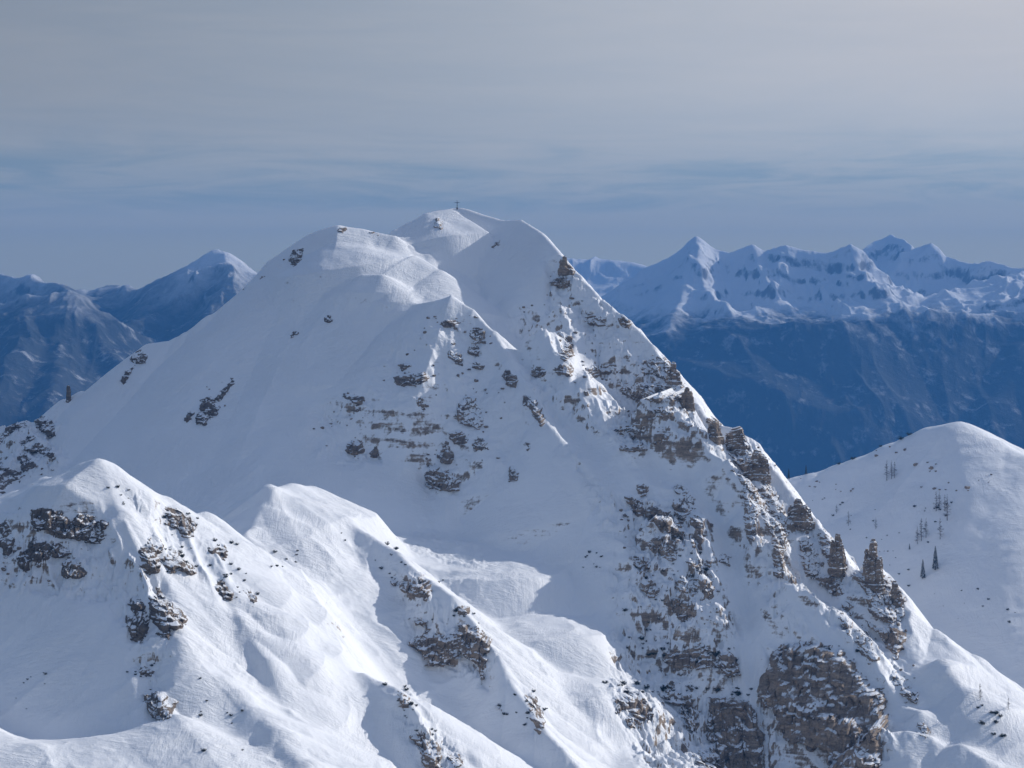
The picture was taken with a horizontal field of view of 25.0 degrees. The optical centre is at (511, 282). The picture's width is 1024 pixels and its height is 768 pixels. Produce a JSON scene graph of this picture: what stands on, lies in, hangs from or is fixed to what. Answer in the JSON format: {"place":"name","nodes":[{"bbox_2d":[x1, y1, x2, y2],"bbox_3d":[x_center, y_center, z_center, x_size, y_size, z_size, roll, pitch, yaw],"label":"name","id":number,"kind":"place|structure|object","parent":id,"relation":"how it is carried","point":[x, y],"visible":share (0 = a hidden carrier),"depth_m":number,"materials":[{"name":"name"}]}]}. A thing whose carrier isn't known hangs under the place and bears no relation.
{"place":"outdoors","nodes":[
{"label":"outdoors","id":0,"kind":"place"},
{"bbox_2d":[0,250,257,426],"bbox_3d":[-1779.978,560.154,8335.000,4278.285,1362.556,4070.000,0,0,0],"label":"hills","id":1,"kind":"structure","parent":0,"point":[56,339],"depth_m":7726.34,"materials":[{"name":"blue snow"}]},
{"bbox_2d":[0,208,1023,767],"bbox_3d":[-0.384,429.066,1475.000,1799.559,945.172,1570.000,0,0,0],"label":"mountain","id":2,"kind":"structure","parent":0,"point":[306,656],"depth_m":1007.42,"materials":[{"name":"white snow"}]},
{"bbox_2d":[0,520,11,537],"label":"rock outcrop","id":3,"kind":"object","parent":2,"relation":"on","point":[5,531],"visible":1,"depth_m":875.62,"materials":[{"name":"stone"}]},
{"bbox_2d":[0,537,14,558],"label":"rock outcrop","id":4,"kind":"object","parent":2,"relation":"on","point":[6,544],"visible":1,"depth_m":867.77,"materials":[{"name":"stone"}]},
{"bbox_2d":[0,462,24,493],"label":"rock outcrop","id":5,"kind":"object","parent":2,"relation":"on","point":[8,475],"visible":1,"depth_m":1184.44,"materials":[{"name":"stone"}]},
{"bbox_2d":[0,421,26,442],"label":"rock outcrop","id":6,"kind":"object","parent":2,"relation":"on","point":[9,430],"visible":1,"depth_m":1237.66,"materials":[{"name":"stone"}]},
{"bbox_2d":[17,452,35,471],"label":"rock outcrop","id":7,"kind":"object","parent":2,"relation":"on","point":[26,463],"visible":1,"depth_m":1192.08,"materials":[{"name":"stone"}]},
{"bbox_2d":[25,441,55,459],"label":"rock outcrop","id":8,"kind":"object","parent":2,"relation":"on","point":[37,447],"visible":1,"depth_m":1202.80,"materials":[{"name":"stone"}]},
{"bbox_2d":[16,536,71,572],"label":"rock outcrop","id":9,"kind":"object","parent":2,"relation":"on","point":[35,551],"visible":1,"depth_m":859.99,"materials":[{"name":"stone"}]},
{"bbox_2d":[34,415,55,438],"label":"rock outcrop","id":10,"kind":"object","parent":2,"relation":"on","point":[44,424],"visible":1,"depth_m":1231.50,"materials":[{"name":"stone"}]},
{"bbox_2d":[30,506,104,543],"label":"rock outcrop","id":11,"kind":"object","parent":2,"relation":"on","point":[80,527],"visible":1,"depth_m":868.37,"materials":[{"name":"stone"}]},
{"bbox_2d":[61,556,86,578],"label":"rock outcrop","id":12,"kind":"object","parent":2,"relation":"on","point":[72,569],"visible":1,"depth_m":852.32,"materials":[{"name":"stone"}]},
{"bbox_2d":[122,597,149,642],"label":"rock outcrop","id":13,"kind":"object","parent":2,"relation":"on","point":[137,624],"visible":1,"depth_m":826.70,"materials":[{"name":"stone"}]},
{"bbox_2d":[130,349,147,363],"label":"rock outcrop","id":14,"kind":"object","parent":2,"relation":"on","point":[138,357],"visible":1,"depth_m":1256.80,"materials":[{"name":"stone"}]},
{"bbox_2d":[138,537,163,574],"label":"rock outcrop","id":15,"kind":"object","parent":2,"relation":"on","point":[149,561],"visible":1,"depth_m":857.22,"materials":[{"name":"stone"}]},
{"bbox_2d":[143,690,178,720],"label":"rock outcrop","id":16,"kind":"object","parent":2,"relation":"on","point":[160,706],"visible":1,"depth_m":788.45,"materials":[{"name":"stone"}]},
{"bbox_2d":[148,586,187,639],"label":"rock outcrop","id":17,"kind":"object","parent":2,"relation":"on","point":[165,616],"visible":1,"depth_m":828.62,"materials":[{"name":"stone"}]},
{"bbox_2d":[159,550,196,575],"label":"rock outcrop","id":18,"kind":"object","parent":2,"relation":"on","point":[172,563],"visible":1,"depth_m":861.99,"materials":[{"name":"stone"}]},
{"bbox_2d":[163,504,195,537],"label":"rock outcrop","id":19,"kind":"object","parent":2,"relation":"on","point":[176,518],"visible":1,"depth_m":895.16,"materials":[{"name":"stone"}]},
{"bbox_2d":[195,410,207,425],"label":"rock outcrop","id":20,"kind":"object","parent":2,"relation":"on","point":[201,418],"visible":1,"depth_m":1171.22,"materials":[{"name":"stone"}]},
{"bbox_2d":[199,396,220,419],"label":"rock outcrop","id":21,"kind":"object","parent":2,"relation":"on","point":[209,408],"visible":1,"depth_m":1179.12,"materials":[{"name":"stone"}]},
{"bbox_2d":[208,543,227,560],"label":"rock outcrop","id":22,"kind":"object","parent":2,"relation":"on","point":[222,551],"visible":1,"depth_m":890.82,"materials":[{"name":"stone"}]},
{"bbox_2d":[214,579,233,600],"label":"rock outcrop","id":23,"kind":"object","parent":2,"relation":"on","point":[223,591],"visible":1,"depth_m":863.05,"materials":[{"name":"stone"}]},
{"bbox_2d":[214,377,234,401],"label":"rock outcrop","id":24,"kind":"object","parent":2,"relation":"on","point":[219,397],"visible":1,"depth_m":1189.70,"materials":[{"name":"stone"}]},
{"bbox_2d":[288,248,303,266],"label":"rock outcrop","id":25,"kind":"object","parent":2,"relation":"on","point":[294,258],"visible":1,"depth_m":1287.55,"materials":[{"name":"stone"}]},
{"bbox_2d":[342,393,364,405],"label":"rock outcrop","id":26,"kind":"object","parent":2,"relation":"on","point":[354,398],"visible":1,"depth_m":1156.06,"materials":[{"name":"grey stone"}]},
{"bbox_2d":[345,439,364,458],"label":"rock outcrop","id":27,"kind":"object","parent":2,"relation":"on","point":[353,448],"visible":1,"depth_m":1133.78,"materials":[{"name":"grey stone"}]},
{"bbox_2d":[397,691,410,707],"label":"rock outcrop","id":28,"kind":"object","parent":2,"relation":"on","point":[403,699],"visible":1,"depth_m":840.75,"materials":[{"name":"grey stone"}]},
{"bbox_2d":[390,575,431,600],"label":"rock outcrop","id":29,"kind":"object","parent":2,"relation":"on","point":[418,590],"visible":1,"depth_m":955.86,"materials":[{"name":"grey stone"}]},
{"bbox_2d":[393,371,429,386],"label":"rock outcrop","id":30,"kind":"object","parent":2,"relation":"on","point":[409,379],"visible":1,"depth_m":1158.52,"materials":[{"name":"grey stone"}]},
{"bbox_2d":[409,732,442,767],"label":"rock outcrop","id":31,"kind":"object","parent":2,"relation":"on","point":[432,758],"visible":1,"depth_m":820.53,"materials":[{"name":"grey stone"}]},
{"bbox_2d":[424,465,461,491],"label":"rock outcrop","id":32,"kind":"object","parent":2,"relation":"on","point":[437,478],"visible":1,"depth_m":1112.23,"materials":[{"name":"grey stone"}]},
{"bbox_2d":[437,441,454,463],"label":"rock outcrop","id":33,"kind":"object","parent":2,"relation":"on","point":[445,455],"visible":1,"depth_m":1124.31,"materials":[{"name":"grey stone"}]},
{"bbox_2d":[407,617,491,679],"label":"rock cliff","id":34,"kind":"structure","parent":2,"relation":"on","point":[438,650],"depth_m":926.30,"materials":[{"name":"grey stone"}]},
{"bbox_2d":[446,752,463,767],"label":"rock outcrop","id":35,"kind":"object","parent":2,"relation":"on","point":[456,758],"visible":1,"depth_m":820.57,"materials":[{"name":"grey stone"}]},
{"bbox_2d":[447,350,462,365],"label":"rock outcrop","id":36,"kind":"object","parent":2,"relation":"on","point":[455,356],"visible":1,"depth_m":1173.07,"materials":[{"name":"grey stone"}]},
{"bbox_2d":[447,430,468,444],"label":"rock outcrop","id":37,"kind":"object","parent":2,"relation":"on","point":[458,437],"visible":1,"depth_m":1130.48,"materials":[{"name":"grey stone"}]},
{"bbox_2d":[453,394,483,429],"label":"rock outcrop","id":38,"kind":"object","parent":2,"relation":"on","point":[469,411],"visible":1,"depth_m":1142.18,"materials":[{"name":"stone"}]},
{"bbox_2d":[467,341,479,356],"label":"rock outcrop","id":39,"kind":"object","parent":2,"relation":"on","point":[473,349],"visible":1,"depth_m":1180.25,"materials":[{"name":"grey stone"}]},
{"bbox_2d":[469,326,485,343],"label":"rock outcrop","id":40,"kind":"object","parent":2,"relation":"on","point":[477,334],"visible":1,"depth_m":1187.99,"materials":[{"name":"grey stone"}]},
{"bbox_2d":[472,437,488,451],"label":"rock outcrop","id":41,"kind":"object","parent":2,"relation":"on","point":[480,443],"visible":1,"depth_m":1119.59,"materials":[{"name":"grey stone"}]},
{"bbox_2d":[502,368,517,387],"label":"rock outcrop","id":42,"kind":"object","parent":2,"relation":"on","point":[511,380],"visible":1,"depth_m":1153.90,"materials":[{"name":"grey stone"}]},
{"bbox_2d":[508,465,518,481],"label":"rock outcrop","id":43,"kind":"object","parent":2,"relation":"on","point":[513,474],"visible":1,"depth_m":1096.91,"materials":[{"name":"grey stone"}]},
{"bbox_2d":[522,395,545,426],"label":"rock outcrop","id":44,"kind":"object","parent":2,"relation":"on","point":[533,406],"visible":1,"depth_m":1129.60,"materials":[{"name":"grey stone"}]},
{"bbox_2d":[524,691,545,734],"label":"rock outcrop","id":45,"kind":"object","parent":2,"relation":"on","point":[537,719],"visible":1,"depth_m":892.52,"materials":[{"name":"grey stone"}]},
{"bbox_2d":[530,366,545,377],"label":"rock outcrop","id":46,"kind":"object","parent":2,"relation":"on","point":[538,372],"visible":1,"depth_m":1159.32,"materials":[{"name":"grey stone"}]},
{"bbox_2d":[549,277,570,288],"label":"rock outcrop","id":47,"kind":"object","parent":2,"relation":"on","point":[562,282],"visible":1,"depth_m":1243.03,"materials":[{"name":"grey stone"}]},
{"bbox_2d":[553,364,573,376],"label":"rock outcrop","id":48,"kind":"object","parent":2,"relation":"on","point":[560,370],"visible":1,"depth_m":1152.75,"materials":[{"name":"grey stone"}]},
{"bbox_2d":[558,256,568,274],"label":"rock pinnacle","id":49,"kind":"object","parent":2,"relation":"on","point":[563,269],"visible":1,"depth_m":1247.07,"materials":[{"name":"grey stone"}]},
{"bbox_2d":[559,335,574,361],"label":"rock outcrop","id":50,"kind":"object","parent":2,"relation":"on","point":[566,352],"visible":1,"depth_m":1178.79,"materials":[{"name":"grey stone"}]},
{"bbox_2d":[583,313,606,326],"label":"rock outcrop","id":51,"kind":"object","parent":2,"relation":"on","point":[596,320],"visible":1,"depth_m":1213.67,"materials":[{"name":"stone"}]},
{"bbox_2d":[584,363,617,377],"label":"rock outcrop","id":52,"kind":"object","parent":2,"relation":"on","point":[594,371],"visible":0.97,"depth_m":1181.60,"materials":[{"name":"stone"}]},
{"bbox_2d":[618,315,631,328],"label":"rock outcrop","id":53,"kind":"object","parent":2,"relation":"on","point":[623,321],"visible":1,"depth_m":1207.27,"materials":[{"name":"grey stone"}]},
{"bbox_2d":[612,421,645,437],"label":"rock outcrop","id":54,"kind":"object","parent":2,"relation":"on","point":[629,431],"visible":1,"depth_m":1114.21,"materials":[{"name":"stone"}]},
{"bbox_2d":[619,440,647,452],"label":"rock outcrop","id":55,"kind":"object","parent":2,"relation":"on","point":[638,447],"visible":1,"depth_m":1099.70,"materials":[{"name":"grey stone"}]},
{"bbox_2d":[615,691,653,727],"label":"rock cliff","id":56,"kind":"structure","parent":2,"relation":"on","point":[639,708],"depth_m":936.25,"materials":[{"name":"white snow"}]},
{"bbox_2d":[624,495,644,515],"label":"rock outcrop","id":57,"kind":"object","parent":2,"relation":"on","point":[632,501],"visible":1,"depth_m":1068.62,"materials":[{"name":"grey stone"}]},
{"bbox_2d":[629,555,653,574],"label":"rock outcrop","id":58,"kind":"object","parent":2,"relation":"on","point":[642,563],"visible":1,"depth_m":1033.62,"materials":[{"name":"grey stone"}]},
{"bbox_2d":[636,484,648,496],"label":"rock outcrop","id":59,"kind":"object","parent":2,"relation":"on","point":[642,489],"visible":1,"depth_m":1076.29,"materials":[{"name":"grey stone"}]},
{"bbox_2d":[638,580,660,597],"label":"rock outcrop","id":60,"kind":"object","parent":2,"relation":"on","point":[649,589],"visible":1,"depth_m":1018.14,"materials":[{"name":"grey stone"}]},
{"bbox_2d":[620,381,684,402],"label":"rock outcrop","id":61,"kind":"object","parent":2,"relation":"on","point":[640,390],"visible":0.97,"depth_m":1164.48,"materials":[{"name":"stone"}]},
{"bbox_2d":[639,354,670,380],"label":"rock outcrop","id":62,"kind":"object","parent":2,"relation":"on","point":[658,365],"visible":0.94,"depth_m":1179.88,"materials":[{"name":"stone"}]},
{"bbox_2d":[644,506,672,532],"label":"rock outcrop","id":63,"kind":"object","parent":2,"relation":"on","point":[662,524],"visible":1,"depth_m":1050.82,"materials":[{"name":"stone"}]},
{"bbox_2d":[649,404,674,418],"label":"rock outcrop","id":64,"kind":"object","parent":2,"relation":"on","point":[658,409],"visible":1,"depth_m":1111.84,"materials":[{"name":"stone"}]},
{"bbox_2d":[655,426,670,443],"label":"rock outcrop","id":65,"kind":"object","parent":2,"relation":"on","point":[662,436],"visible":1,"depth_m":1101.40,"materials":[{"name":"stone"}]},
{"bbox_2d":[650,534,677,561],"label":"rock outcrop","id":66,"kind":"object","parent":2,"relation":"on","point":[660,543],"visible":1,"depth_m":1034.85,"materials":[{"name":"grey stone"}]},
{"bbox_2d":[665,362,681,385],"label":"rock pinnacle","id":67,"kind":"object","parent":2,"relation":"on","point":[673,377],"visible":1,"depth_m":1166.10,"materials":[{"name":"stone"}]},
{"bbox_2d":[671,521,685,542],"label":"rock outcrop","id":68,"kind":"object","parent":2,"relation":"on","point":[677,531],"visible":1,"depth_m":1043.88,"materials":[{"name":"grey stone"}]},
{"bbox_2d":[657,680,700,731],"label":"rock cliff","id":69,"kind":"structure","parent":2,"relation":"on","point":[685,700],"depth_m":970.90,"materials":[{"name":"grey stone"}]},
{"bbox_2d":[663,598,696,621],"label":"rock outcrop","id":70,"kind":"object","parent":2,"relation":"on","point":[686,610],"visible":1,"depth_m":1007.22,"materials":[{"name":"grey stone"}]},
{"bbox_2d":[672,498,691,522],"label":"rock outcrop","id":71,"kind":"object","parent":2,"relation":"on","point":[679,505],"visible":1,"depth_m":1063.20,"materials":[{"name":"grey stone"}]},
{"bbox_2d":[674,573,699,596],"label":"rock outcrop","id":72,"kind":"object","parent":2,"relation":"on","point":[690,586],"visible":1,"depth_m":1015.93,"materials":[{"name":"stone"}]},
{"bbox_2d":[680,387,694,411],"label":"rock pinnacle","id":73,"kind":"object","parent":2,"relation":"on","point":[687,403],"visible":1,"depth_m":1121.84,"materials":[{"name":"grey stone"}]},
{"bbox_2d":[661,643,717,675],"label":"rock cliff","id":74,"kind":"structure","parent":2,"relation":"on","point":[681,660],"depth_m":987.96,"materials":[{"name":"grey stone"}]},
{"bbox_2d":[690,512,705,549],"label":"rock outcrop","id":75,"kind":"object","parent":2,"relation":"on","point":[696,519],"visible":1,"depth_m":1046.53,"materials":[{"name":"grey stone"}]},
{"bbox_2d":[685,556,711,570],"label":"rock outcrop","id":76,"kind":"object","parent":2,"relation":"on","point":[700,564],"visible":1,"depth_m":1027.18,"materials":[{"name":"grey stone"}]},
{"bbox_2d":[699,576,714,602],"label":"rock outcrop","id":77,"kind":"object","parent":2,"relation":"on","point":[708,589],"visible":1,"depth_m":1013.37,"materials":[{"name":"grey stone"}]},
{"bbox_2d":[692,747,727,767],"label":"rock cliff","id":78,"kind":"structure","parent":2,"relation":"on","point":[709,757],"depth_m":936.50,"materials":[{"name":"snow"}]},
{"bbox_2d":[707,421,724,444],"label":"rock pinnacle","id":79,"kind":"object","parent":2,"relation":"on","point":[716,436],"visible":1,"depth_m":1102.12,"materials":[{"name":"grey stone"}]},
{"bbox_2d":[716,651,741,677],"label":"rock cliff","id":80,"kind":"structure","parent":2,"relation":"on","point":[727,664],"depth_m":984.13,"materials":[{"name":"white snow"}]},
{"bbox_2d":[725,426,744,455],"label":"rock pinnacle","id":81,"kind":"object","parent":2,"relation":"on","point":[734,439],"visible":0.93,"depth_m":1108.61,"materials":[{"name":"stone"}]},
{"bbox_2d":[706,697,764,767],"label":"rock cliff","id":82,"kind":"structure","parent":2,"relation":"on","point":[737,739],"depth_m":956.75,"materials":[{"name":"stone"}]},
{"bbox_2d":[724,432,751,471],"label":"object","id":83,"kind":"structure","parent":2,"relation":"on","point":[744,453],"depth_m":1101.61,"materials":[{"name":"stone"}]},
{"bbox_2d":[730,468,768,544],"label":"rock outcrop","id":84,"kind":"object","parent":2,"relation":"on","point":[754,495],"visible":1,"depth_m":1064.07,"materials":[{"name":"stone"}]},
{"bbox_2d":[743,449,770,482],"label":"rock pinnacle","id":85,"kind":"object","parent":2,"relation":"on","point":[756,467],"visible":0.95,"depth_m":1085.26,"materials":[{"name":"stone"}]},
{"bbox_2d":[760,483,780,537],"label":"rock outcrop","id":86,"kind":"object","parent":2,"relation":"on","point":[771,515],"visible":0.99,"depth_m":1066.43,"materials":[{"name":"stone"}]},
{"bbox_2d":[771,500,789,579],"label":"rock outcrop","id":87,"kind":"object","parent":2,"relation":"on","point":[780,540],"visible":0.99,"depth_m":1048.73,"materials":[{"name":"stone"}]},
{"bbox_2d":[787,498,814,530],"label":"rock pinnacle","id":88,"kind":"object","parent":2,"relation":"on","point":[799,516],"visible":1,"depth_m":1065.33,"materials":[{"name":"stone"}]},
{"bbox_2d":[798,535,820,576],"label":"rock outcrop","id":89,"kind":"object","parent":2,"relation":"on","point":[810,559],"visible":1,"depth_m":1050.05,"materials":[{"name":"stone"}]},
{"bbox_2d":[757,640,889,767],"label":"rock cliff","id":90,"kind":"structure","parent":2,"relation":"on","point":[810,693],"depth_m":953.63,"materials":[{"name":"stone"}]},
{"bbox_2d":[816,528,832,564],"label":"rock outcrop","id":91,"kind":"object","parent":2,"relation":"on","point":[823,536],"visible":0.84,"depth_m":1056.21,"materials":[{"name":"stone"}]},
{"bbox_2d":[810,573,844,596],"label":"rock outcrop","id":92,"kind":"object","parent":2,"relation":"on","point":[833,586],"visible":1,"depth_m":1034.21,"materials":[{"name":"grey stone"}]},
{"bbox_2d":[827,534,847,576],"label":"rock pinnacle","id":93,"kind":"object","parent":2,"relation":"on","point":[838,567],"visible":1,"depth_m":1036.89,"materials":[{"name":"stone"}]},
{"bbox_2d":[838,600,853,635],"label":"rock outcrop","id":94,"kind":"object","parent":2,"relation":"on","point":[846,623],"visible":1,"depth_m":993.18,"materials":[{"name":"stone"}]},
{"bbox_2d":[828,742,881,767],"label":"rock cliff","id":95,"kind":"structure","parent":2,"relation":"on","point":[866,760],"depth_m":917.17,"materials":[{"name":"stone"}]},
{"bbox_2d":[852,623,880,664],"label":"rock outcrop","id":96,"kind":"object","parent":2,"relation":"on","point":[867,651],"visible":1,"depth_m":976.06,"materials":[{"name":"stone"}]},
{"bbox_2d":[862,539,886,593],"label":"rock pinnacle","id":97,"kind":"object","parent":2,"relation":"on","point":[872,574],"visible":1,"depth_m":1019.54,"materials":[{"name":"stone"}]},
{"bbox_2d":[850,571,905,624],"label":"rock outcrop","id":98,"kind":"object","parent":2,"relation":"on","point":[882,607],"visible":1,"depth_m":1013.63,"materials":[{"name":"stone"}]},
{"bbox_2d":[865,620,906,659],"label":"rock outcrop","id":99,"kind":"object","parent":2,"relation":"on","point":[893,637],"visible":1,"depth_m":995.40,"materials":[{"name":"stone"}]},
{"bbox_2d":[890,580,903,607],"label":"rock pinnacle","id":100,"kind":"object","parent":2,"relation":"on","point":[897,600],"visible":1,"depth_m":1015.79,"materials":[{"name":"stone"}]},
{"bbox_2d":[890,669,919,703],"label":"rock outcrop","id":101,"kind":"object","parent":2,"relation":"on","point":[908,690],"visible":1,"depth_m":959.10,"materials":[{"name":"stone"}]},
{"bbox_2d":[916,722,930,738],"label":"rock outcrop","id":102,"kind":"object","parent":2,"relation":"on","point":[924,729],"visible":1,"depth_m":932.95,"materials":[{"name":"grey stone"}]},
{"bbox_2d":[0,0,1023,289],"label":"sky","id":103,"kind":"structure","parent":0,"point":[140,140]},
{"bbox_2d":[567,235,1023,478],"bbox_3d":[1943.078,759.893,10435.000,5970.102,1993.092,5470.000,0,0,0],"label":"mountains","id":104,"kind":"structure","parent":0,"point":[794,361],"depth_m":9212.31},
{"bbox_2d":[787,422,1023,688],"bbox_3d":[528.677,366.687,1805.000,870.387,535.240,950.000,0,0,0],"label":"hill","id":105,"kind":"structure","parent":0,"point":[979,543],"depth_m":1545.44,"materials":[{"name":"white snow"}]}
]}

